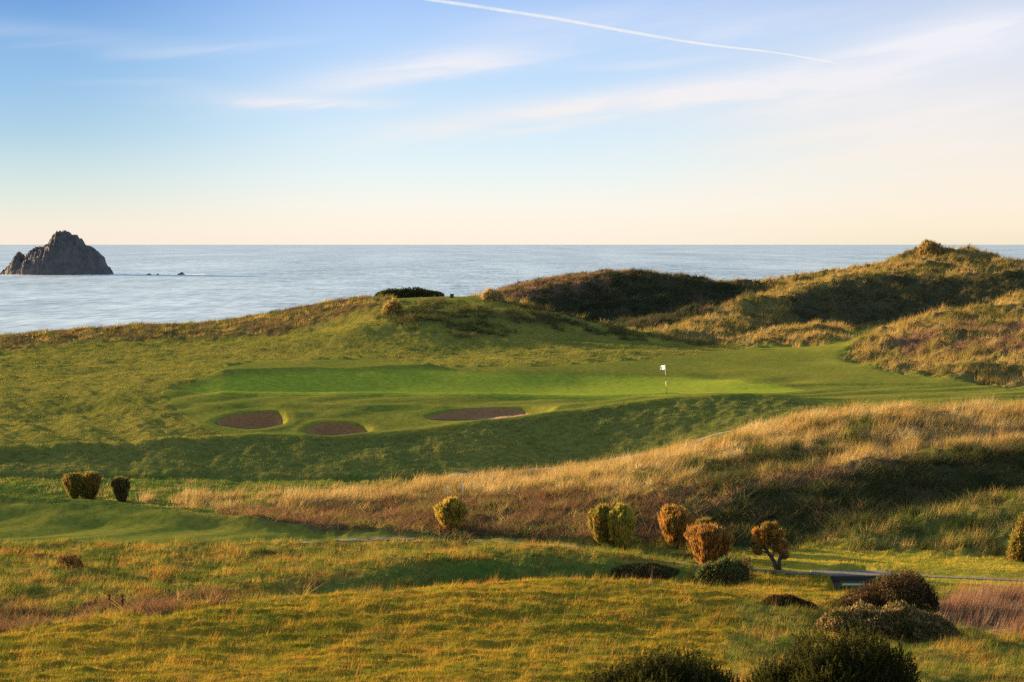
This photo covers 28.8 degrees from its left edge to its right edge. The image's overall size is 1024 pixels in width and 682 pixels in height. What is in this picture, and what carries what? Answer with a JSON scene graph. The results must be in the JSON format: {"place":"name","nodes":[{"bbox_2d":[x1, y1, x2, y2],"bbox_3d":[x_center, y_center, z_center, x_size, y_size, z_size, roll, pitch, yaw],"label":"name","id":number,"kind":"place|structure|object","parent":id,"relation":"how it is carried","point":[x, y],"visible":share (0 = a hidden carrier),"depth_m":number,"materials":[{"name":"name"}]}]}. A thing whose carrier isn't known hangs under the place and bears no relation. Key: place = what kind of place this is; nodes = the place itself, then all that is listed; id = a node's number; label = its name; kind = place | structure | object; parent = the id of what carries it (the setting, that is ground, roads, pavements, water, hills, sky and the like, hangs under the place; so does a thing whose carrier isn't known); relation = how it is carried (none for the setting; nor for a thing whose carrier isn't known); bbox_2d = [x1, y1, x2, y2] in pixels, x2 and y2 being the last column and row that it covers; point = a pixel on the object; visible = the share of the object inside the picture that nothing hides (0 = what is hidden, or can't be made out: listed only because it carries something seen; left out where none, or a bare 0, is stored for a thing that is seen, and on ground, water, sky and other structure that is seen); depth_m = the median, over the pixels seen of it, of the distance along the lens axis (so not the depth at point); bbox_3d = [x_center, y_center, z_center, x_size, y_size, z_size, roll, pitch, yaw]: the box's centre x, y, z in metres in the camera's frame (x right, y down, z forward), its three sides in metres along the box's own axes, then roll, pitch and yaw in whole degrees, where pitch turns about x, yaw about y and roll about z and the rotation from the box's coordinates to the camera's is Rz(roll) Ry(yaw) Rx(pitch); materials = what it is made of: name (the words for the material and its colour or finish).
{"place":"outdoors","nodes":[
{"label":"outdoors","id":0,"kind":"place"},
{"bbox_2d":[1,486,219,513],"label":"fringe grass","id":1,"kind":"structure","parent":0,"point":[88,501],"depth_m":117.15,"materials":[{"name":"green plant"}]},
{"bbox_2d":[120,594,123,610],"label":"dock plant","id":2,"kind":"object","parent":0,"point":[121,600],"visible":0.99,"depth_m":77.31,"materials":[{"name":"brown plant"}]},
{"bbox_2d":[0,471,691,596],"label":"valley grass","id":3,"kind":"structure","parent":0,"point":[221,491],"depth_m":128.57,"materials":[{"name":"green plant"}]},
{"bbox_2d":[0,247,1023,681],"bbox_3d":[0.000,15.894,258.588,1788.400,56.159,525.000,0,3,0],"label":"ground","id":4,"kind":"structure","parent":0,"point":[376,419],"depth_m":139.57,"materials":[{"name":"green plant"}]},
{"bbox_2d":[56,552,83,568],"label":"dead bush","id":5,"kind":"object","parent":4,"relation":"on","point":[70,560],"visible":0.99,"depth_m":95.31,"materials":[{"name":"brown plant"}]},
{"bbox_2d":[62,471,80,498],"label":"tamarisk bush","id":6,"kind":"object","parent":4,"relation":"on","point":[69,481],"visible":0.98,"depth_m":124.24,"materials":[{"name":"green plant"}]},
{"bbox_2d":[73,470,101,499],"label":"tamarisk bush","id":7,"kind":"object","parent":4,"relation":"on","point":[89,481],"visible":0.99,"depth_m":124.12,"materials":[{"name":"green plant"}]},
{"bbox_2d":[110,475,130,501],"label":"tamarisk bush","id":8,"kind":"object","parent":4,"relation":"on","point":[120,486],"visible":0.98,"depth_m":123.11,"materials":[{"name":"green plant"}]},
{"bbox_2d":[0,293,404,348],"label":"coast grass","id":9,"kind":"structure","parent":4,"relation":"on","point":[125,331],"depth_m":221.69,"materials":[{"name":"plant"}]},
{"bbox_2d":[217,412,281,428],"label":"sand bunker","id":10,"kind":"object","parent":4,"relation":"on","point":[257,420],"visible":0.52,"depth_m":151.16},
{"bbox_2d":[306,423,364,434],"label":"sand bunker","id":11,"kind":"object","parent":4,"relation":"on","point":[332,429],"visible":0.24,"depth_m":147.88},
{"bbox_2d":[381,296,402,313],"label":"grass tussock","id":12,"kind":"object","parent":4,"relation":"on","point":[393,304],"depth_m":210.85,"materials":[{"name":"yellow plant"}]},
{"bbox_2d":[374,286,444,297],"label":"shrub","id":13,"kind":"object","parent":4,"relation":"on","point":[408,292],"visible":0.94,"depth_m":230.13,"materials":[{"name":"green plant"}]},
{"bbox_2d":[0,569,843,681],"bbox_3d":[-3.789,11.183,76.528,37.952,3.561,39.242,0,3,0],"label":"lawn grass","id":14,"kind":"structure","parent":4,"relation":"on","point":[448,624],"depth_m":72.68,"materials":[{"name":"green plant"}]},
{"bbox_2d":[0,395,844,479],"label":"bank grass","id":15,"kind":"structure","parent":4,"relation":"on","point":[726,408],"depth_m":141.08,"materials":[{"name":"green plant"}]},
{"bbox_2d":[0,447,893,632],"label":"bracken","id":16,"kind":"object","parent":4,"relation":"on","point":[156,603],"visible":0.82,"depth_m":110.92,"materials":[{"name":"brown plant"}]},
{"bbox_2d":[433,495,467,531],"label":"tamarisk bush","id":17,"kind":"object","parent":4,"relation":"on","point":[449,511],"visible":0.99,"depth_m":108.48,"materials":[{"name":"yellow plant"}]},
{"bbox_2d":[428,407,529,420],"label":"sand bunker","id":18,"kind":"object","parent":4,"relation":"on","point":[482,413],"visible":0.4,"depth_m":152.14},
{"bbox_2d":[181,369,804,398],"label":"putting green","id":19,"kind":"object","parent":4,"relation":"on","point":[413,382],"visible":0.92,"depth_m":167.53,"materials":[{"name":"green plant"}]},
{"bbox_2d":[660,365,666,393],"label":"golf flag","id":20,"kind":"object","parent":19,"relation":"on","point":[662,367],"visible":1,"depth_m":160.42,"materials":[{"name":"white fabric"}]},
{"bbox_2d":[480,287,505,301],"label":"grass tussock","id":21,"kind":"object","parent":4,"relation":"on","point":[488,294],"depth_m":219.77,"materials":[{"name":"beige plant"}]},
{"bbox_2d":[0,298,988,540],"bbox_3d":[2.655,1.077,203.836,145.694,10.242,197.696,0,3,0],"label":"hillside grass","id":22,"kind":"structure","parent":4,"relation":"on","point":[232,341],"depth_m":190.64,"materials":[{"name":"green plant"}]},
{"bbox_2d":[0,535,1021,681],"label":"weed stalks","id":23,"kind":"object","parent":4,"relation":"on","point":[434,589],"visible":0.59,"depth_m":76.10,"materials":[{"name":"brown plant"}]},
{"bbox_2d":[0,533,1023,681],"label":"meadow grass","id":24,"kind":"structure","parent":4,"relation":"on","point":[371,554],"depth_m":93.92,"materials":[{"name":"green plant"}]},
{"bbox_2d":[134,393,1023,510],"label":"golden grass","id":25,"kind":"structure","parent":4,"relation":"on","point":[822,420],"depth_m":126.53,"materials":[{"name":"beige plant"}]},
{"bbox_2d":[586,502,612,544],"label":"tamarisk bush","id":26,"kind":"object","parent":4,"relation":"on","point":[597,521],"visible":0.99,"depth_m":103.52,"materials":[{"name":"green plant"}]},
{"bbox_2d":[463,266,765,330],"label":"dune scrub","id":27,"kind":"object","parent":4,"relation":"on","point":[639,319],"visible":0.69,"depth_m":275.54,"materials":[{"name":"green plant"}]},
{"bbox_2d":[605,502,636,548],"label":"tamarisk bush","id":28,"kind":"object","parent":4,"relation":"on","point":[621,519],"visible":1,"depth_m":103.02,"materials":[{"name":"green plant"}]},
{"bbox_2d":[611,561,678,579],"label":"bramble bush","id":29,"kind":"object","parent":4,"relation":"on","point":[647,567],"visible":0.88,"depth_m":94.98,"materials":[{"name":"green plant"}]},
{"bbox_2d":[581,644,739,681],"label":"gorse bush","id":30,"kind":"object","parent":4,"relation":"on","point":[667,668],"visible":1,"depth_m":55.88,"materials":[{"name":"green plant"}]},
{"bbox_2d":[657,503,694,549],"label":"tamarisk bush","id":31,"kind":"object","parent":4,"relation":"on","point":[674,519],"visible":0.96,"depth_m":104.31,"materials":[{"name":"orange plant"}]},
{"bbox_2d":[374,293,1023,549],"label":"scrub","id":32,"kind":"object","parent":4,"relation":"on","point":[856,501],"visible":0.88,"depth_m":114.48,"materials":[{"name":"green plant"}]},
{"bbox_2d":[695,516,716,525],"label":"tamarisk bush","id":33,"kind":"object","parent":4,"relation":"on","point":[703,520],"visible":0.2,"depth_m":105.61,"materials":[{"name":"green plant"}]},
{"bbox_2d":[683,522,735,564],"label":"tamarisk bush","id":34,"kind":"object","parent":4,"relation":"on","point":[710,542],"visible":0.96,"depth_m":97.63,"materials":[{"name":"orange plant"}]},
{"bbox_2d":[396,408,1023,555],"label":"ridge grass","id":35,"kind":"structure","parent":4,"relation":"on","point":[972,530],"depth_m":106.13,"materials":[{"name":"brown plant"}]},
{"bbox_2d":[406,266,1023,520],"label":"brown heath","id":36,"kind":"object","parent":4,"relation":"on","point":[969,340],"visible":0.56,"depth_m":128.47,"materials":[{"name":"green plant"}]},
{"bbox_2d":[690,555,749,586],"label":"bramble bush","id":37,"kind":"object","parent":4,"relation":"on","point":[719,569],"visible":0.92,"depth_m":93.75,"materials":[{"name":"green plant"}]},
{"bbox_2d":[467,243,1023,385],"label":"marram grass","id":38,"kind":"structure","parent":4,"relation":"on","point":[786,329],"depth_m":222.24,"materials":[{"name":"beige plant"}]},
{"bbox_2d":[737,551,754,578],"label":"grass tuft","id":39,"kind":"object","parent":4,"relation":"on","point":[746,563],"visible":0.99,"depth_m":94.14,"materials":[{"name":"brown plant"}]},
{"bbox_2d":[749,520,791,569],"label":"windswept tree","id":40,"kind":"object","parent":4,"relation":"on","point":[766,532],"visible":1,"depth_m":97.08,"materials":[{"name":"brown plant"}]},
{"bbox_2d":[761,593,817,609],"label":"thorn bush","id":41,"kind":"object","parent":4,"relation":"on","point":[784,598],"visible":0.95,"depth_m":80.34,"materials":[{"name":"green plant"}]},
{"bbox_2d":[743,619,921,681],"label":"gorse bush","id":42,"kind":"object","parent":4,"relation":"on","point":[867,661],"visible":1,"depth_m":56.79,"materials":[{"name":"green plant"}]},
{"bbox_2d":[810,570,895,592],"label":"footbridge","id":43,"kind":"object","parent":4,"relation":"on","point":[837,576],"visible":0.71,"depth_m":95.44,"materials":[{"name":"concrete"}]},
{"bbox_2d":[731,544,1023,589],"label":"golden turf","id":44,"kind":"structure","parent":4,"relation":"on","point":[893,557],"depth_m":99.13,"materials":[{"name":"green plant"}]},
{"bbox_2d":[733,268,1023,334],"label":"face scrub","id":45,"kind":"object","parent":4,"relation":"on","point":[916,295],"visible":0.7,"depth_m":267.05,"materials":[{"name":"green plant"}]},
{"bbox_2d":[825,565,939,611],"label":"thorn bush","id":46,"kind":"object","parent":4,"relation":"on","point":[880,593],"visible":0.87,"depth_m":81.92,"materials":[{"name":"brown plant"}]},
{"bbox_2d":[813,599,961,642],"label":"bramble bush","id":47,"kind":"object","parent":4,"relation":"on","point":[894,618],"visible":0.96,"depth_m":75.47,"materials":[{"name":"green plant"}]},
{"bbox_2d":[914,239,944,257],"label":"bush","id":48,"kind":"object","parent":4,"relation":"on","point":[927,244],"depth_m":306.73,"materials":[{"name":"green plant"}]},
{"bbox_2d":[930,571,1023,634],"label":"reeds","id":49,"kind":"object","parent":4,"relation":"on","point":[991,604],"visible":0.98,"depth_m":82.33,"materials":[{"name":"brown plant"}]},
{"bbox_2d":[1005,512,1023,561],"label":"bramble bush","id":50,"kind":"object","parent":4,"relation":"on","point":[1015,550],"visible":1,"depth_m":99.42,"materials":[{"name":"green plant"}]},
{"bbox_2d":[0,245,1023,334],"bbox_3d":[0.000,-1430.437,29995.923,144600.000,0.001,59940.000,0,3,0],"label":"sea","id":51,"kind":"structure","parent":0,"point":[238,280],"depth_m":2940.51,"materials":[{"name":"liquid"}]},
{"bbox_2d":[0,230,113,274],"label":"rocky island","id":52,"kind":"structure","parent":51,"relation":"in","point":[64,252],"depth_m":2541.26,"materials":[{"name":"grey stone"}]},
{"bbox_2d":[114,274,206,274],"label":"surf","id":53,"kind":"structure","parent":51,"relation":"on","point":[145,274],"depth_m":2552.95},
{"bbox_2d":[0,0,1023,244],"label":"sky","id":54,"kind":"structure","parent":0,"point":[123,122],"materials":[{"name":"blue"}]},
{"bbox_2d":[273,537,811,573],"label":"path","id":55,"kind":"structure","parent":0,"point":[402,538],"depth_m":105.64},
{"bbox_2d":[445,418,785,477],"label":"grass","id":56,"kind":"structure","parent":0,"point":[599,461],"depth_m":137.88,"materials":[{"name":"plant"}]},
{"bbox_2d":[892,572,1023,580],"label":"path","id":57,"kind":"structure","parent":0,"point":[993,578],"depth_m":94.62,"materials":[{"name":"grey"}]}
]}

